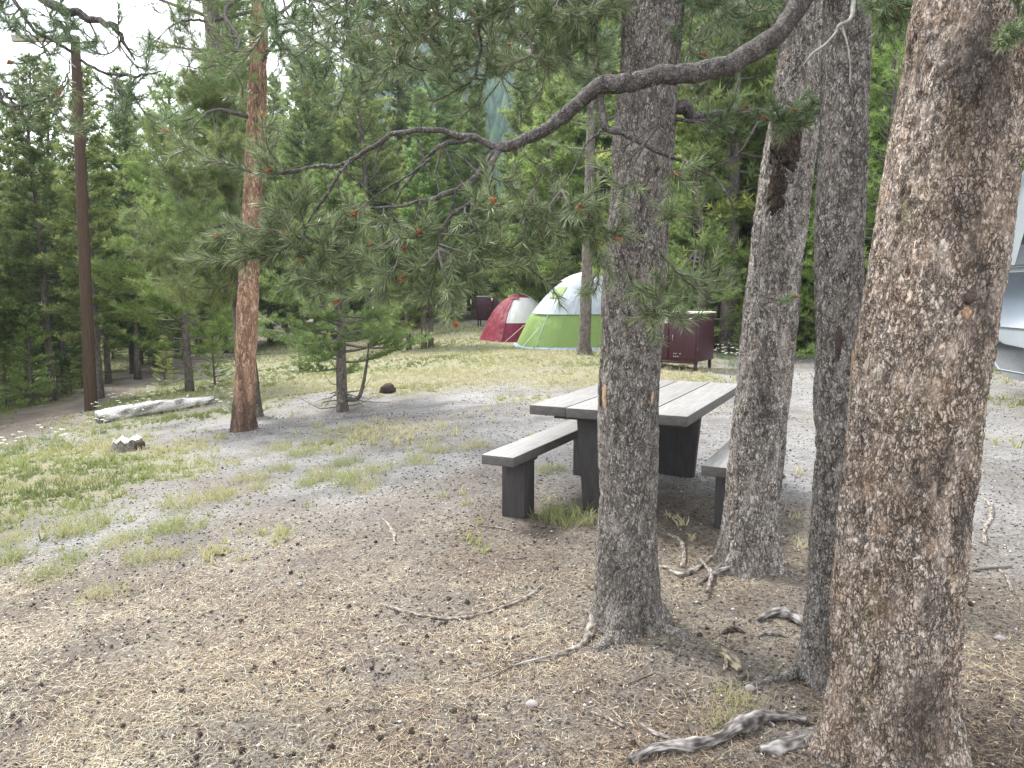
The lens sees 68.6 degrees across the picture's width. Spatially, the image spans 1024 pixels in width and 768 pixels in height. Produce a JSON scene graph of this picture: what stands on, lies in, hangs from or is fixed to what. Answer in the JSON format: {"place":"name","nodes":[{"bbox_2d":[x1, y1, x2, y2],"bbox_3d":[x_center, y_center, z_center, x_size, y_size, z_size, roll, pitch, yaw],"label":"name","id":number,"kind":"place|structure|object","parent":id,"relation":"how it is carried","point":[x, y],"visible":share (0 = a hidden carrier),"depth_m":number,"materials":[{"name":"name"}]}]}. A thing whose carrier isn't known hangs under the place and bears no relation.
{"place":"outdoors","nodes":[
{"label":"outdoors","id":0,"kind":"place"},
{"bbox_2d":[0,0,518,186],"label":"sky","id":1,"kind":"structure","parent":0,"point":[136,18],"materials":[{"name":"white"}]},
{"bbox_2d":[0,294,1023,767],"bbox_3d":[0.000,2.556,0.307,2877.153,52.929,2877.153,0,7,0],"label":"ground","id":2,"kind":"structure","parent":0,"point":[448,396],"depth_m":4.43,"materials":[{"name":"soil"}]},
{"bbox_2d":[0,349,20,407],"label":"pine sapling","id":3,"kind":"object","parent":2,"relation":"on","point":[4,380],"visible":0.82,"depth_m":19.00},
{"bbox_2d":[0,192,21,390],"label":"pine tree","id":4,"kind":"object","parent":2,"relation":"on","point":[7,336],"visible":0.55,"depth_m":19.80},
{"bbox_2d":[0,235,21,345],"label":"pine tree","id":5,"kind":"object","parent":2,"relation":"on","point":[7,308],"visible":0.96,"depth_m":17.80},
{"bbox_2d":[0,520,50,548],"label":"grass tuft","id":6,"kind":"object","parent":2,"relation":"on","point":[11,537],"visible":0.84,"depth_m":5.92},
{"bbox_2d":[0,501,50,526],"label":"grass tuft","id":7,"kind":"object","parent":2,"relation":"on","point":[7,517],"visible":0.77,"depth_m":6.55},
{"bbox_2d":[0,535,54,567],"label":"grass tuft","id":8,"kind":"object","parent":2,"relation":"on","point":[9,551],"visible":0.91,"depth_m":5.43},
{"bbox_2d":[1,312,59,399],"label":"pine sapling","id":9,"kind":"object","parent":2,"relation":"on","point":[23,361],"visible":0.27,"depth_m":20.34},
{"bbox_2d":[3,305,58,408],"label":"pine sapling","id":10,"kind":"object","parent":2,"relation":"on","point":[29,360],"visible":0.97,"depth_m":18.28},
{"bbox_2d":[0,100,68,396],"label":"pine tree","id":11,"kind":"object","parent":2,"relation":"on","point":[11,253],"visible":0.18,"depth_m":20.70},
{"bbox_2d":[0,49,80,401],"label":"pine tree","id":12,"kind":"object","parent":2,"relation":"on","point":[26,242],"visible":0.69,"depth_m":18.40,"materials":[{"name":"plant"}]},
{"bbox_2d":[4,558,78,588],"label":"grass tuft","id":13,"kind":"object","parent":2,"relation":"on","point":[50,571],"visible":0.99,"depth_m":4.99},
{"bbox_2d":[11,29,97,411],"bbox_3d":[-9.056,-3.072,15.064,1.231,7.685,0.310,0,7,0],"label":"trunk","id":14,"kind":"object","parent":2,"relation":"on","point":[88,340],"visible":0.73,"depth_m":15.06,"materials":[{"name":"brown wood"}]},
{"bbox_2d":[12,56,100,380],"bbox_3d":[-15.338,-5.357,25.122,3.461,10.883,3.406,2,7,19],"label":"pine tree","id":15,"kind":"object","parent":2,"relation":"on","point":[52,70],"visible":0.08,"depth_m":24.62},
{"bbox_2d":[14,157,103,394],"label":"pine tree","id":16,"kind":"object","parent":2,"relation":"on","point":[64,360],"visible":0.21,"depth_m":20.41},
{"bbox_2d":[58,354,80,394],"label":"pine sapling","id":17,"kind":"object","parent":2,"relation":"on","point":[70,383],"visible":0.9,"depth_m":20.56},
{"bbox_2d":[32,503,111,542],"bbox_3d":[-3.550,1.099,6.092,0.823,0.196,0.576,5,9,37],"label":"grass tuft","id":18,"kind":"object","parent":2,"relation":"on","point":[64,522],"visible":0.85,"depth_m":5.99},
{"bbox_2d":[41,540,109,567],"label":"grass tuft","id":19,"kind":"object","parent":2,"relation":"on","point":[68,556],"visible":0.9,"depth_m":5.29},
{"bbox_2d":[35,64,139,398],"bbox_3d":[-9.931,-3.493,17.543,2.260,7.940,2.211,-3,7,-21],"label":"pine tree","id":20,"kind":"object","parent":2,"relation":"on","point":[104,218],"visible":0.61,"depth_m":17.32,"materials":[{"name":"plant"}]},
{"bbox_2d":[40,504,139,540],"bbox_3d":[-3.555,1.079,6.165,0.739,0.220,0.682,4,8,31],"label":"grass tuft","id":21,"kind":"object","parent":2,"relation":"on","point":[96,518],"visible":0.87,"depth_m":6.17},
{"bbox_2d":[0,0,183,139],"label":"pine tree","id":22,"kind":"object","parent":2,"relation":"on","point":[127,97],"visible":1,"depth_m":3.83,"materials":[{"name":"green plant"}]},
{"bbox_2d":[52,575,147,611],"bbox_3d":[-2.488,1.238,4.524,0.438,0.135,0.519,4,8,28],"label":"grass tuft","id":23,"kind":"object","parent":2,"relation":"on","point":[107,588],"visible":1,"depth_m":4.56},
{"bbox_2d":[72,525,138,555],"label":"grass tuft","id":24,"kind":"object","parent":2,"relation":"on","point":[110,543],"visible":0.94,"depth_m":5.57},
{"bbox_2d":[73,134,140,383],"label":"pine tree","id":25,"kind":"object","parent":2,"relation":"on","point":[116,344],"visible":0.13,"depth_m":23.84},
{"bbox_2d":[79,113,170,373],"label":"pine tree","id":26,"kind":"object","parent":2,"relation":"on","point":[131,367],"visible":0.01,"depth_m":25.32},
{"bbox_2d":[110,434,145,452],"bbox_3d":[-5.040,0.799,9.852,0.471,0.234,0.440,0,7,0],"label":"tree stump","id":27,"kind":"object","parent":2,"relation":"on","point":[122,443],"visible":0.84,"depth_m":9.75,"materials":[{"name":"grey plant"}]},
{"bbox_2d":[94,64,179,379],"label":"pine tree","id":28,"kind":"object","parent":2,"relation":"on","point":[121,128],"visible":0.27,"depth_m":23.50,"materials":[{"name":"plant"}]},
{"bbox_2d":[112,513,176,541],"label":"grass tuft","id":29,"kind":"object","parent":2,"relation":"on","point":[150,531],"visible":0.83,"depth_m":5.74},
{"bbox_2d":[94,394,214,423],"bbox_3d":[-6.777,0.455,14.358,2.168,0.429,0.269,-7,9,-44],"label":"fallen log","id":30,"kind":"object","parent":2,"relation":"on","point":[152,407],"visible":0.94,"depth_m":14.16,"materials":[{"name":"grey wood"}]},
{"bbox_2d":[112,535,202,570],"bbox_3d":[-2.394,1.142,5.118,0.754,0.180,0.528,-1,7,-6],"label":"grass tuft","id":31,"kind":"object","parent":2,"relation":"on","point":[141,555],"visible":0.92,"depth_m":5.16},
{"bbox_2d":[129,170,198,371],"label":"pine tree","id":32,"kind":"object","parent":2,"relation":"on","point":[176,334],"visible":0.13,"depth_m":25.16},
{"bbox_2d":[152,335,176,384],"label":"pine tree","id":33,"kind":"object","parent":2,"relation":"on","point":[163,366],"visible":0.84,"depth_m":20.27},
{"bbox_2d":[71,72,276,391],"bbox_3d":[-7.664,-3.326,17.209,4.310,7.392,4.237,-3,7,-23],"label":"pine tree","id":34,"kind":"object","parent":2,"relation":"on","point":[220,323],"visible":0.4,"depth_m":16.76,"materials":[{"name":"plant"}]},
{"bbox_2d":[149,503,233,537],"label":"grass tuft","id":35,"kind":"object","parent":2,"relation":"on","point":[176,523],"visible":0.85,"depth_m":5.83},
{"bbox_2d":[148,480,247,513],"bbox_3d":[-2.698,0.957,6.623,0.960,0.229,0.672,-6,9,-43],"label":"grass tuft","id":36,"kind":"object","parent":2,"relation":"on","point":[191,500],"visible":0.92,"depth_m":6.59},
{"bbox_2d":[111,0,315,417],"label":"pine tree","id":37,"kind":"object","parent":2,"relation":"on","point":[226,183],"visible":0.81,"depth_m":11.29,"materials":[{"name":"green plant"}]},
{"bbox_2d":[197,326,232,384],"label":"pine tree","id":38,"kind":"object","parent":2,"relation":"on","point":[214,373],"visible":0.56,"depth_m":18.82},
{"bbox_2d":[200,482,250,504],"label":"grass tuft","id":39,"kind":"object","parent":2,"relation":"on","point":[225,494],"visible":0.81,"depth_m":6.78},
{"bbox_2d":[180,0,285,339],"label":"pine tree","id":40,"kind":"object","parent":2,"relation":"on","point":[264,294],"visible":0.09,"depth_m":31.24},
{"bbox_2d":[133,0,353,432],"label":"pine tree","id":41,"kind":"object","parent":2,"relation":"on","point":[243,416],"visible":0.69,"depth_m":9.65,"materials":[{"name":"orange plant"}]},
{"bbox_2d":[207,28,281,343],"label":"pine tree","id":42,"kind":"object","parent":2,"relation":"on","point":[262,305],"depth_m":35.66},
{"bbox_2d":[267,71,293,327],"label":"pine tree","id":43,"kind":"object","parent":2,"relation":"on","point":[273,95],"visible":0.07,"depth_m":55.45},
{"bbox_2d":[259,134,309,342],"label":"pine tree","id":44,"kind":"object","parent":2,"relation":"on","point":[276,306],"visible":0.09,"depth_m":38.29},
{"bbox_2d":[267,60,312,328],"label":"pine tree","id":45,"kind":"object","parent":2,"relation":"on","point":[285,101],"visible":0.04,"depth_m":49.26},
{"bbox_2d":[259,129,325,334],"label":"pine tree","id":46,"kind":"object","parent":2,"relation":"on","point":[285,177],"visible":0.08,"depth_m":41.67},
{"bbox_2d":[269,19,355,339],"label":"pine tree","id":47,"kind":"object","parent":2,"relation":"on","point":[313,130],"visible":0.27,"depth_m":34.84,"materials":[{"name":"plant"}]},
{"bbox_2d":[278,51,374,335],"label":"pine tree","id":48,"kind":"object","parent":2,"relation":"on","point":[338,162],"visible":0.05,"depth_m":38.03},
{"bbox_2d":[298,461,363,483],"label":"grass tuft","id":49,"kind":"object","parent":2,"relation":"on","point":[314,473],"visible":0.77,"depth_m":7.18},
{"bbox_2d":[319,451,371,469],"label":"grass tuft","id":50,"kind":"object","parent":2,"relation":"on","point":[347,461],"visible":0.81,"depth_m":7.69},
{"bbox_2d":[257,161,434,419],"bbox_3d":[-2.768,-1.430,12.044,2.956,4.089,2.632,4,8,32],"label":"pine tree","id":51,"kind":"object","parent":2,"relation":"on","point":[340,323],"visible":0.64,"depth_m":11.96,"materials":[{"name":"green plant"}]},
{"bbox_2d":[332,475,384,494],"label":"grass tuft","id":52,"kind":"object","parent":2,"relation":"on","point":[368,485],"visible":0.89,"depth_m":6.52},
{"bbox_2d":[327,461,394,488],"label":"grass tuft","id":53,"kind":"object","parent":2,"relation":"on","point":[355,473],"visible":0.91,"depth_m":6.83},
{"bbox_2d":[319,3,405,330],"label":"pine tree","id":54,"kind":"object","parent":2,"relation":"on","point":[373,116],"visible":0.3,"depth_m":36.21,"materials":[{"name":"plant"}]},
{"bbox_2d":[352,88,396,321],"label":"pine tree","id":55,"kind":"object","parent":2,"relation":"on","point":[361,173],"visible":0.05,"depth_m":42.78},
{"bbox_2d":[352,0,447,327],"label":"pine tree","id":56,"kind":"object","parent":2,"relation":"on","point":[401,94],"visible":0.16,"depth_m":39.40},
{"bbox_2d":[379,75,433,322],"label":"pine tree","id":57,"kind":"object","parent":2,"relation":"on","point":[407,143],"visible":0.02,"depth_m":45.57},
{"bbox_2d":[378,161,441,349],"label":"pine tree","id":58,"kind":"object","parent":2,"relation":"on","point":[410,317],"visible":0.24,"depth_m":25.25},
{"bbox_2d":[386,448,433,467],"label":"grass tuft","id":59,"kind":"object","parent":2,"relation":"on","point":[417,456],"visible":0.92,"depth_m":7.42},
{"bbox_2d":[394,87,457,348],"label":"pine tree","id":60,"kind":"object","parent":2,"relation":"on","point":[424,186],"visible":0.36,"depth_m":24.50,"materials":[{"name":"plant"}]},
{"bbox_2d":[401,120,460,347],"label":"pine tree","id":61,"kind":"object","parent":2,"relation":"on","point":[430,319],"visible":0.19,"depth_m":24.80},
{"bbox_2d":[411,53,469,322],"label":"pine tree","id":62,"kind":"object","parent":2,"relation":"on","point":[448,123],"visible":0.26,"depth_m":41.92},
{"bbox_2d":[430,39,472,309],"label":"pine tree","id":63,"kind":"object","parent":2,"relation":"on","point":[459,124],"visible":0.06,"depth_m":47.94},
{"bbox_2d":[382,585,541,619],"bbox_3d":[-0.232,1.175,3.961,0.885,0.046,0.332,-1,7,-12],"label":"fallen branch","id":64,"kind":"object","parent":2,"relation":"on","point":[519,601],"visible":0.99,"depth_m":3.90,"materials":[{"name":"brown wood"}]},
{"bbox_2d":[442,82,506,319],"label":"pine tree","id":65,"kind":"object","parent":2,"relation":"on","point":[473,146],"visible":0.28,"depth_m":41.12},
{"bbox_2d":[452,93,506,316],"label":"pine tree","id":66,"kind":"object","parent":2,"relation":"on","point":[477,153],"visible":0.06,"depth_m":44.01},
{"bbox_2d":[476,296,500,325],"bbox_3d":[-0.799,-3.423,35.127,1.650,1.394,0.982,1,7,6],"label":"storage locker","id":67,"kind":"object","parent":2,"relation":"on","point":[487,306],"visible":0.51,"depth_m":34.69,"materials":[{"name":"metal"}]},
{"bbox_2d":[185,0,819,654],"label":"pine tree","id":68,"kind":"object","parent":2,"relation":"on","point":[627,606],"visible":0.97,"depth_m":3.47,"materials":[{"name":"grey plant"}]},
{"bbox_2d":[480,293,537,341],"bbox_3d":[0.226,-2.349,26.443,2.909,1.720,2.860,-3,7,-22],"label":"dome tent","id":69,"kind":"object","parent":2,"relation":"on","point":[509,317],"visible":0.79,"depth_m":25.65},
{"bbox_2d":[0,319,1023,565],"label":"grass","id":70,"kind":"structure","parent":2,"relation":"on","point":[6,463],"depth_m":11.22,"materials":[{"name":"plant"}]},
{"bbox_2d":[0,411,1023,767],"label":"needle litter","id":71,"kind":"object","parent":2,"relation":"on","point":[354,747],"visible":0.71,"depth_m":3.30,"materials":[{"name":"plant"}]},
{"bbox_2d":[479,71,556,301],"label":"pine tree","id":72,"kind":"object","parent":2,"relation":"on","point":[526,118],"visible":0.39,"depth_m":27.39,"materials":[{"name":"plant"}]},
{"bbox_2d":[497,0,558,281],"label":"pine tree","id":73,"kind":"object","parent":2,"relation":"on","point":[504,112],"visible":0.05,"depth_m":45.78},
{"bbox_2d":[482,419,580,518],"bbox_3d":[0.349,0.673,6.099,0.250,0.570,2.005,3,8,27],"label":"picnic bench","id":74,"kind":"object","parent":2,"relation":"on","point":[515,460],"visible":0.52,"depth_m":5.45,"materials":[{"name":"grey wood"}]},
{"bbox_2d":[156,0,912,693],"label":"pine tree","id":75,"kind":"object","parent":2,"relation":"on","point":[842,160],"visible":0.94,"depth_m":2.88,"materials":[{"name":"green plant"}]},
{"bbox_2d":[486,612,596,681],"bbox_3d":[0.217,1.217,3.467,0.160,0.068,0.887,5,9,36],"label":"exposed root","id":76,"kind":"object","parent":2,"relation":"on","point":[590,630],"visible":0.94,"depth_m":3.43,"materials":[{"name":"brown wood"}]},
{"bbox_2d":[493,71,604,303],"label":"pine tree","id":77,"kind":"object","parent":2,"relation":"on","point":[559,158],"visible":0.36,"depth_m":25.83,"materials":[{"name":"plant"}]},
{"bbox_2d":[499,272,602,350],"bbox_3d":[2.358,-2.382,23.924,5.685,2.485,4.393,-1,7,-7],"label":"dome tent","id":78,"kind":"object","parent":2,"relation":"on","point":[547,326],"visible":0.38,"depth_m":22.64,"materials":[{"name":"fabric"}]},
{"bbox_2d":[525,497,587,524],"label":"grass tuft","id":79,"kind":"object","parent":2,"relation":"on","point":[547,514],"visible":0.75,"depth_m":5.48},
{"bbox_2d":[513,4,605,292],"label":"pine tree","id":80,"kind":"object","parent":2,"relation":"on","point":[582,137],"depth_m":31.07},
{"bbox_2d":[533,494,597,529],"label":"grass tuft","id":81,"kind":"object","parent":2,"relation":"on","point":[565,523],"visible":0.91,"depth_m":5.34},
{"bbox_2d":[534,0,621,354],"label":"pine tree","id":82,"kind":"object","parent":2,"relation":"on","point":[584,343],"visible":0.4,"depth_m":19.35,"materials":[{"name":"plant"}]},
{"bbox_2d":[544,18,618,286],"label":"pine tree","id":83,"kind":"object","parent":2,"relation":"on","point":[578,143],"visible":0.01,"depth_m":30.15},
{"bbox_2d":[545,13,673,270],"bbox_3d":[3.935,-10.660,27.944,5.618,17.953,5.709,5,9,37],"label":"pine tree","id":84,"kind":"object","parent":2,"relation":"on","point":[581,172],"visible":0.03,"depth_m":27.37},
{"bbox_2d":[565,0,685,251],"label":"pine tree","id":85,"kind":"object","parent":2,"relation":"on","point":[597,140],"visible":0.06,"depth_m":25.87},
{"bbox_2d":[530,380,736,511],"bbox_3d":[1.091,0.495,6.135,1.157,0.854,2.028,3,8,27],"label":"picnic table","id":86,"kind":"object","parent":2,"relation":"on","point":[685,407],"visible":0.56,"depth_m":5.63,"materials":[{"name":"grey wood"}]},
{"bbox_2d":[579,121,719,307],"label":"pine tree","id":87,"kind":"object","parent":2,"relation":"on","point":[671,237],"visible":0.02,"depth_m":22.44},
{"bbox_2d":[633,719,681,739],"bbox_3d":[0.572,1.300,2.773,0.276,0.028,0.041,4,8,32],"label":"weathered root","id":88,"kind":"object","parent":2,"relation":"on","point":[653,731],"visible":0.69,"depth_m":2.78,"materials":[{"name":"grey wood"}]},
{"bbox_2d":[512,0,822,582],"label":"pine tree","id":89,"kind":"object","parent":2,"relation":"on","point":[748,543],"visible":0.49,"depth_m":4.25,"materials":[{"name":"brown plant"}]},
{"bbox_2d":[595,9,743,300],"bbox_3d":[4.957,-7.426,24.964,5.669,12.832,4.914,3,7,27],"label":"pine tree","id":90,"kind":"object","parent":2,"relation":"on","point":[606,205],"visible":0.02,"depth_m":24.33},
{"bbox_2d":[659,555,712,576],"bbox_3d":[1.085,1.090,4.473,0.457,0.048,0.204,-3,8,-26],"label":"exposed root","id":91,"kind":"object","parent":2,"relation":"on","point":[690,571],"visible":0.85,"depth_m":4.38,"materials":[{"name":"grey wood"}]},
{"bbox_2d":[661,311,715,371],"bbox_3d":[3.526,-0.905,15.986,1.300,1.274,1.032,5,8,34],"label":"storage locker","id":92,"kind":"object","parent":2,"relation":"on","point":[696,347],"visible":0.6,"depth_m":15.49,"materials":[{"name":"metal"}]},
{"bbox_2d":[665,109,753,350],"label":"pine tree","id":93,"kind":"object","parent":2,"relation":"on","point":[702,244],"visible":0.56,"depth_m":19.66,"materials":[{"name":"plant"}]},
{"bbox_2d":[624,709,806,763],"bbox_3d":[0.746,1.282,2.764,0.773,0.086,0.124,-2,7,-18],"label":"weathered root","id":94,"kind":"object","parent":2,"relation":"on","point":[749,722],"visible":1,"depth_m":2.73,"materials":[{"name":"grey wood"}]},
{"bbox_2d":[701,441,729,528],"bbox_3d":[1.740,0.727,5.653,0.250,0.570,1.755,3,8,27],"label":"picnic bench","id":95,"kind":"object","parent":2,"relation":"on","point":[715,465],"visible":0.18,"depth_m":5.16,"materials":[{"name":"grey wood"}]},
{"bbox_2d":[685,687,763,735],"bbox_3d":[0.823,1.254,2.881,0.324,0.084,0.274,-6,9,-43],"label":"grass tuft","id":96,"kind":"object","parent":2,"relation":"on","point":[729,719],"visible":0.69,"depth_m":2.87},
{"bbox_2d":[716,648,742,672],"bbox_3d":[0.956,1.222,3.331,0.089,0.052,0.188,0,7,0],"label":"wood chunk","id":97,"kind":"object","parent":2,"relation":"on","point":[731,659],"visible":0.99,"depth_m":3.29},
{"bbox_2d":[667,2,812,347],"bbox_3d":[6.174,-6.505,21.893,5.705,11.612,5.775,-4,9,-35],"label":"pine tree","id":98,"kind":"object","parent":2,"relation":"on","point":[749,213],"visible":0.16,"depth_m":20.91,"materials":[{"name":"plant"}]},
{"bbox_2d":[670,0,816,353],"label":"pine tree","id":99,"kind":"object","parent":2,"relation":"on","point":[726,84],"visible":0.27,"depth_m":19.74,"materials":[{"name":"plant"}]},
{"bbox_2d":[709,672,789,711],"bbox_3d":[0.928,1.235,3.004,0.357,0.093,0.301,4,8,31],"label":"grass tuft","id":100,"kind":"object","parent":2,"relation":"on","point":[729,698],"visible":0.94,"depth_m":3.01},
{"bbox_2d":[715,9,816,282],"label":"pine tree","id":101,"kind":"object","parent":2,"relation":"on","point":[755,134],"visible":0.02,"depth_m":21.74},
{"bbox_2d":[738,154,815,337],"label":"pine tree","id":102,"kind":"object","parent":2,"relation":"on","point":[804,301],"visible":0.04,"depth_m":21.16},
{"bbox_2d":[739,136,816,346],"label":"pine tree","id":103,"kind":"object","parent":2,"relation":"on","point":[808,322],"visible":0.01,"depth_m":21.67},
{"bbox_2d":[757,607,802,626],"bbox_3d":[1.353,1.161,3.726,0.252,0.063,0.144,3,7,22],"label":"exposed root","id":104,"kind":"object","parent":2,"relation":"on","point":[788,614],"visible":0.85,"depth_m":3.74,"materials":[{"name":"grey wood"}]},
{"bbox_2d":[758,734,806,756],"bbox_3d":[0.994,1.298,2.695,0.235,0.077,0.072,-2,7,-19],"label":"exposed root","id":105,"kind":"object","parent":2,"relation":"on","point":[782,745],"visible":0.72,"depth_m":2.66,"materials":[{"name":"grey wood"}]},
{"bbox_2d":[706,0,880,281],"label":"pine tree","id":106,"kind":"object","parent":2,"relation":"on","point":[757,153],"visible":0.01,"depth_m":22.95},
{"bbox_2d":[799,42,891,342],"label":"pine tree","id":107,"kind":"object","parent":2,"relation":"on","point":[809,276],"visible":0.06,"depth_m":18.22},
{"bbox_2d":[795,41,904,358],"bbox_3d":[8.376,-3.885,16.812,3.960,7.613,3.616,3,7,23],"label":"pine tree","id":108,"kind":"object","parent":2,"relation":"on","point":[876,87],"visible":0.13,"depth_m":16.57,"materials":[{"name":"plant"}]},
{"bbox_2d":[800,0,911,296],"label":"pine tree","id":109,"kind":"object","parent":2,"relation":"on","point":[894,46],"visible":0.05,"depth_m":17.69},
{"bbox_2d":[759,0,1023,767],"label":"pine tree","id":110,"kind":"object","parent":2,"relation":"on","point":[936,282],"visible":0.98,"depth_m":2.36,"materials":[{"name":"brown plant"}]},
{"bbox_2d":[981,497,993,545],"bbox_3d":[3.413,0.977,5.376,0.078,0.061,1.191,4,8,32],"label":"exposed root","id":111,"kind":"object","parent":2,"relation":"on","point":[988,521],"visible":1,"depth_m":5.31,"materials":[{"name":"grey wood"}]},
{"bbox_2d":[994,170,1023,380],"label":"camper van","id":112,"kind":"object","parent":2,"relation":"on","point":[1009,361],"visible":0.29,"depth_m":10.60,"materials":[{"name":"silver metal"}]},
{"bbox_3d":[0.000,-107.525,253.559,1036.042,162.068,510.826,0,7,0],"label":"hills","id":113,"kind":"structure","parent":0,"visible":0},
{"bbox_2d":[1,9,880,311],"bbox_3d":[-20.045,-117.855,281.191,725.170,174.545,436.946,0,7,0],"label":"distant forest","id":114,"kind":"object","parent":113,"relation":"on","point":[495,121],"depth_m":218.98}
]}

